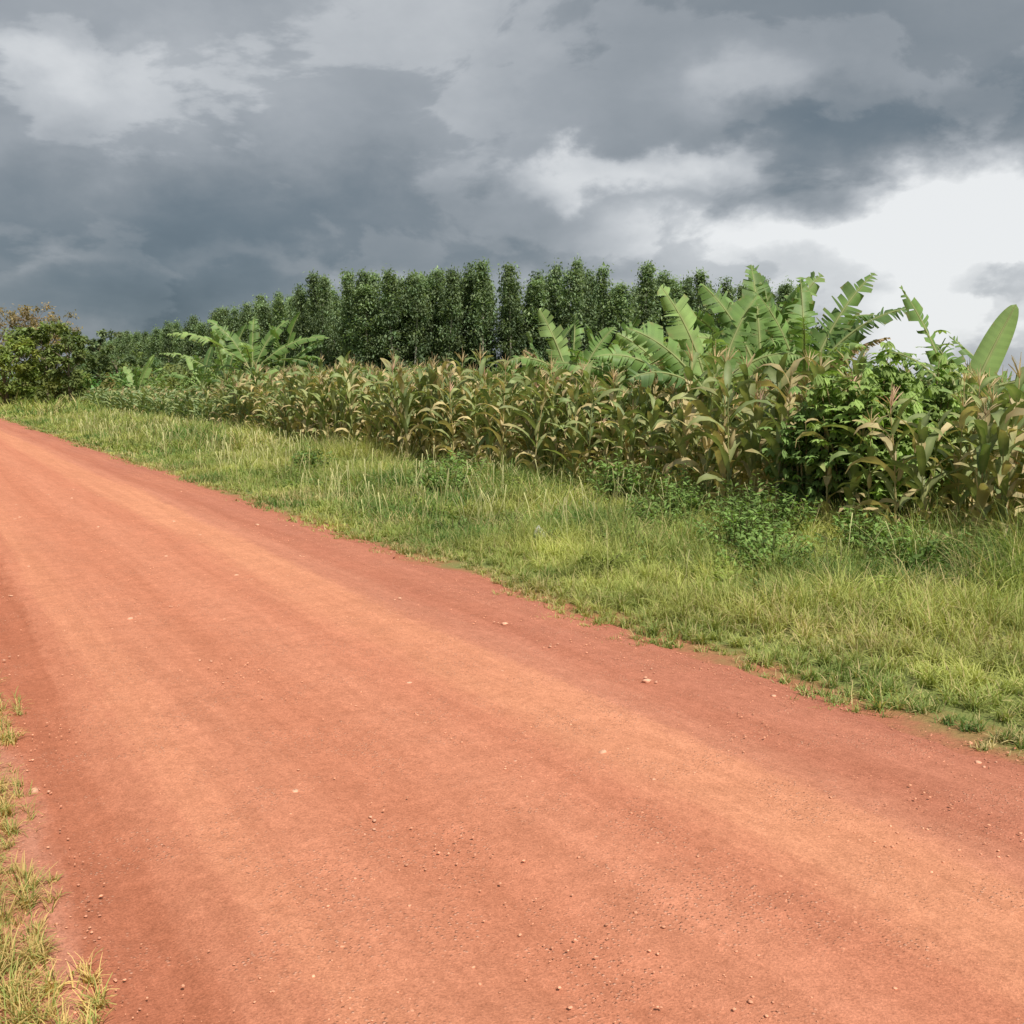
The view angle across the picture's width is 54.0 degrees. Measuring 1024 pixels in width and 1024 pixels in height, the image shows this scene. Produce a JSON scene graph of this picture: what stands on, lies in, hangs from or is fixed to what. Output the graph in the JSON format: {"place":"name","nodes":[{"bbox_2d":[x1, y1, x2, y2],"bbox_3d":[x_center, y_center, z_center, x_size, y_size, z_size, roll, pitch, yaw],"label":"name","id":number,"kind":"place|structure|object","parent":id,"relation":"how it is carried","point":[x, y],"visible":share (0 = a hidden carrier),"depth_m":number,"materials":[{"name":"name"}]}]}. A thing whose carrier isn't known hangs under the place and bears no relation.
{"place":"outdoors","nodes":[
{"label":"outdoors","id":0,"kind":"place"},
{"bbox_2d":[0,419,1023,1023],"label":"dirt road","id":1,"kind":"structure","parent":0,"point":[184,873],"depth_m":3.72,"materials":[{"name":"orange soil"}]},
{"bbox_2d":[0,389,1023,1023],"bbox_3d":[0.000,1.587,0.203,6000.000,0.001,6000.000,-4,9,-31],"label":"ground","id":2,"kind":"structure","parent":0,"point":[956,738],"depth_m":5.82,"materials":[{"name":"green plant"}]},
{"bbox_2d":[0,333,50,404],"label":"broadleaf tree","id":3,"kind":"object","parent":2,"relation":"on","point":[8,360],"visible":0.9,"depth_m":61.55,"materials":[{"name":"green plant"}]},
{"bbox_2d":[0,302,82,369],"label":"broadleaf tree","id":4,"kind":"object","parent":2,"relation":"on","point":[13,316],"visible":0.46,"depth_m":72.37,"materials":[{"name":"green plant"}]},
{"bbox_2d":[1,320,90,403],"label":"broadleaf tree","id":5,"kind":"object","parent":2,"relation":"on","point":[41,334],"visible":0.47,"depth_m":64.67,"materials":[{"name":"green plant"}]},
{"bbox_2d":[40,322,101,401],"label":"broadleaf tree","id":6,"kind":"object","parent":2,"relation":"on","point":[65,338],"visible":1,"depth_m":61.18,"materials":[{"name":"green plant"}]},
{"bbox_2d":[72,329,122,384],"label":"broadleaf tree","id":7,"kind":"object","parent":2,"relation":"on","point":[102,333],"visible":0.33,"depth_m":83.61,"materials":[{"name":"green plant"}]},
{"bbox_2d":[83,344,156,385],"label":"broadleaf tree","id":8,"kind":"object","parent":2,"relation":"on","point":[106,350],"visible":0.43,"depth_m":78.30,"materials":[{"name":"green plant"}]},
{"bbox_2d":[104,355,164,390],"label":"banana plant","id":9,"kind":"object","parent":2,"relation":"on","point":[144,375],"visible":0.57,"depth_m":57.58,"materials":[{"name":"green plant"}]},
{"bbox_2d":[164,347,227,390],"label":"banana plant","id":10,"kind":"object","parent":2,"relation":"on","point":[207,359],"visible":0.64,"depth_m":54.35,"materials":[{"name":"green plant"}]},
{"bbox_2d":[159,324,259,390],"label":"banana plant","id":11,"kind":"object","parent":2,"relation":"on","point":[223,359],"visible":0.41,"depth_m":37.23,"materials":[{"name":"green plant"}]},
{"bbox_2d":[0,348,476,404],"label":"hedgerow","id":12,"kind":"object","parent":2,"relation":"on","point":[182,368],"visible":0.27,"depth_m":67.45,"materials":[{"name":"green plant"}]},
{"bbox_2d":[167,316,328,376],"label":"banana plant","id":13,"kind":"object","parent":2,"relation":"on","point":[239,354],"visible":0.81,"depth_m":35.52,"materials":[{"name":"green plant"}]},
{"bbox_2d":[224,365,278,424],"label":"banana plant","id":14,"kind":"object","parent":2,"relation":"on","point":[271,372],"visible":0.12,"depth_m":32.96,"materials":[{"name":"green plant"}]},
{"bbox_2d":[224,312,323,376],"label":"banana plant","id":15,"kind":"object","parent":2,"relation":"on","point":[303,352],"visible":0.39,"depth_m":36.29,"materials":[{"name":"green plant"}]},
{"bbox_2d":[70,253,796,387],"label":"eucalyptus woodlot","id":16,"kind":"object","parent":2,"relation":"on","point":[438,314],"visible":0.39,"depth_m":113.84,"materials":[{"name":"green plant"}]},
{"bbox_2d":[491,324,578,462],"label":"banana plant","id":17,"kind":"object","parent":2,"relation":"on","point":[564,333],"visible":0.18,"depth_m":19.20,"materials":[{"name":"green plant"}]},
{"bbox_2d":[56,419,1017,606],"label":"weeds","id":18,"kind":"object","parent":2,"relation":"on","point":[745,523],"visible":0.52,"depth_m":10.00,"materials":[{"name":"green plant"}]},
{"bbox_2d":[503,307,635,466],"bbox_3d":[1.026,-2.097,17.557,2.278,3.009,1.468,-3,8,-24],"label":"banana plant","id":19,"kind":"object","parent":2,"relation":"on","point":[560,349],"visible":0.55,"depth_m":17.86,"materials":[{"name":"green plant"}]},
{"bbox_2d":[543,310,646,457],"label":"banana plant","id":20,"kind":"object","parent":2,"relation":"on","point":[635,322],"visible":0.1,"depth_m":18.20,"materials":[{"name":"green plant"}]},
{"bbox_2d":[547,328,693,476],"bbox_3d":[1.776,-1.825,16.931,2.368,2.629,1.462,2,8,19],"label":"banana plant","id":21,"kind":"object","parent":2,"relation":"on","point":[597,370],"visible":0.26,"depth_m":16.93,"materials":[{"name":"green plant"}]},
{"bbox_2d":[593,298,731,451],"bbox_3d":[2.575,-2.046,16.736,2.044,3.116,1.547,4,8,30],"label":"banana plant","id":22,"kind":"object","parent":2,"relation":"on","point":[618,355],"visible":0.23,"depth_m":16.66,"materials":[{"name":"green plant"}]},
{"bbox_2d":[625,284,799,413],"bbox_3d":[2.900,-1.773,14.635,2.433,3.109,1.456,3,8,21],"label":"banana plant","id":23,"kind":"object","parent":2,"relation":"on","point":[653,334],"visible":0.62,"depth_m":14.77,"materials":[{"name":"green plant"}]},
{"bbox_2d":[649,284,814,475],"bbox_3d":[4.056,-2.257,17.659,2.732,3.301,2.710,-4,8,-28],"label":"banana plant","id":24,"kind":"object","parent":2,"relation":"on","point":[706,323],"visible":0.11,"depth_m":17.15,"materials":[{"name":"green plant"}]},
{"bbox_2d":[679,265,862,468],"bbox_3d":[3.815,-2.095,15.455,2.762,3.538,1.689,-3,8,-22],"label":"banana plant","id":25,"kind":"object","parent":2,"relation":"on","point":[762,342],"visible":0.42,"depth_m":15.81,"materials":[{"name":"green plant"}]},
{"bbox_2d":[723,265,875,387],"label":"banana plant","id":26,"kind":"object","parent":2,"relation":"on","point":[864,316],"visible":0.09,"depth_m":17.55,"materials":[{"name":"green plant"}]},
{"bbox_2d":[758,374,855,526],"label":"shrub","id":27,"kind":"object","parent":2,"relation":"on","point":[792,454],"visible":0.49,"depth_m":10.83,"materials":[{"name":"green plant"}]},
{"bbox_2d":[755,273,908,397],"bbox_3d":[4.671,-1.891,14.805,1.813,3.300,1.690,-7,10,-43],"label":"banana plant","id":28,"kind":"object","parent":2,"relation":"on","point":[854,298],"visible":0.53,"depth_m":14.90,"materials":[{"name":"green plant"}]},
{"bbox_2d":[788,315,916,367],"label":"banana plant","id":29,"kind":"object","parent":2,"relation":"on","point":[851,323],"visible":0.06,"depth_m":16.14,"materials":[{"name":"green plant"}]},
{"bbox_2d":[782,359,927,391],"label":"banana plant","id":30,"kind":"object","parent":2,"relation":"on","point":[843,369],"visible":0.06,"depth_m":15.43,"materials":[{"name":"green plant"}]},
{"bbox_2d":[787,341,943,521],"bbox_3d":[3.795,-0.793,10.782,1.459,2.041,1.644,7,10,44],"label":"shrub","id":31,"kind":"object","parent":2,"relation":"on","point":[888,376],"visible":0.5,"depth_m":10.53,"materials":[{"name":"green plant"}]},
{"bbox_2d":[884,330,974,527],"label":"shrub","id":32,"kind":"object","parent":2,"relation":"on","point":[939,403],"visible":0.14,"depth_m":11.07,"materials":[{"name":"green plant"}]},
{"bbox_2d":[864,285,1023,517],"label":"banana plant","id":33,"kind":"object","parent":2,"relation":"on","point":[992,349],"visible":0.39,"depth_m":11.88,"materials":[{"name":"green plant"}]},
{"bbox_2d":[949,336,1007,393],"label":"banana plant","id":34,"kind":"object","parent":2,"relation":"on","point":[963,351],"visible":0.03,"depth_m":12.94,"materials":[{"name":"green plant"}]},
{"bbox_2d":[0,0,1023,380],"label":"sky","id":35,"kind":"structure","parent":0,"point":[161,160],"materials":[{"name":"grey"}]},
{"bbox_2d":[533,526,545,543],"bbox_3d":[0.285,0.242,10.021,0.144,0.229,0.105,-3,8,-25],"label":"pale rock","id":36,"kind":"object","parent":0,"point":[539,531],"visible":0.16,"depth_m":9.99,"materials":[{"name":"stone"}]},
{"bbox_2d":[80,339,1023,545],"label":"maize field","id":37,"kind":"structure","parent":0,"point":[444,404],"depth_m":14.70,"materials":[{"name":"green plant"}]}
]}

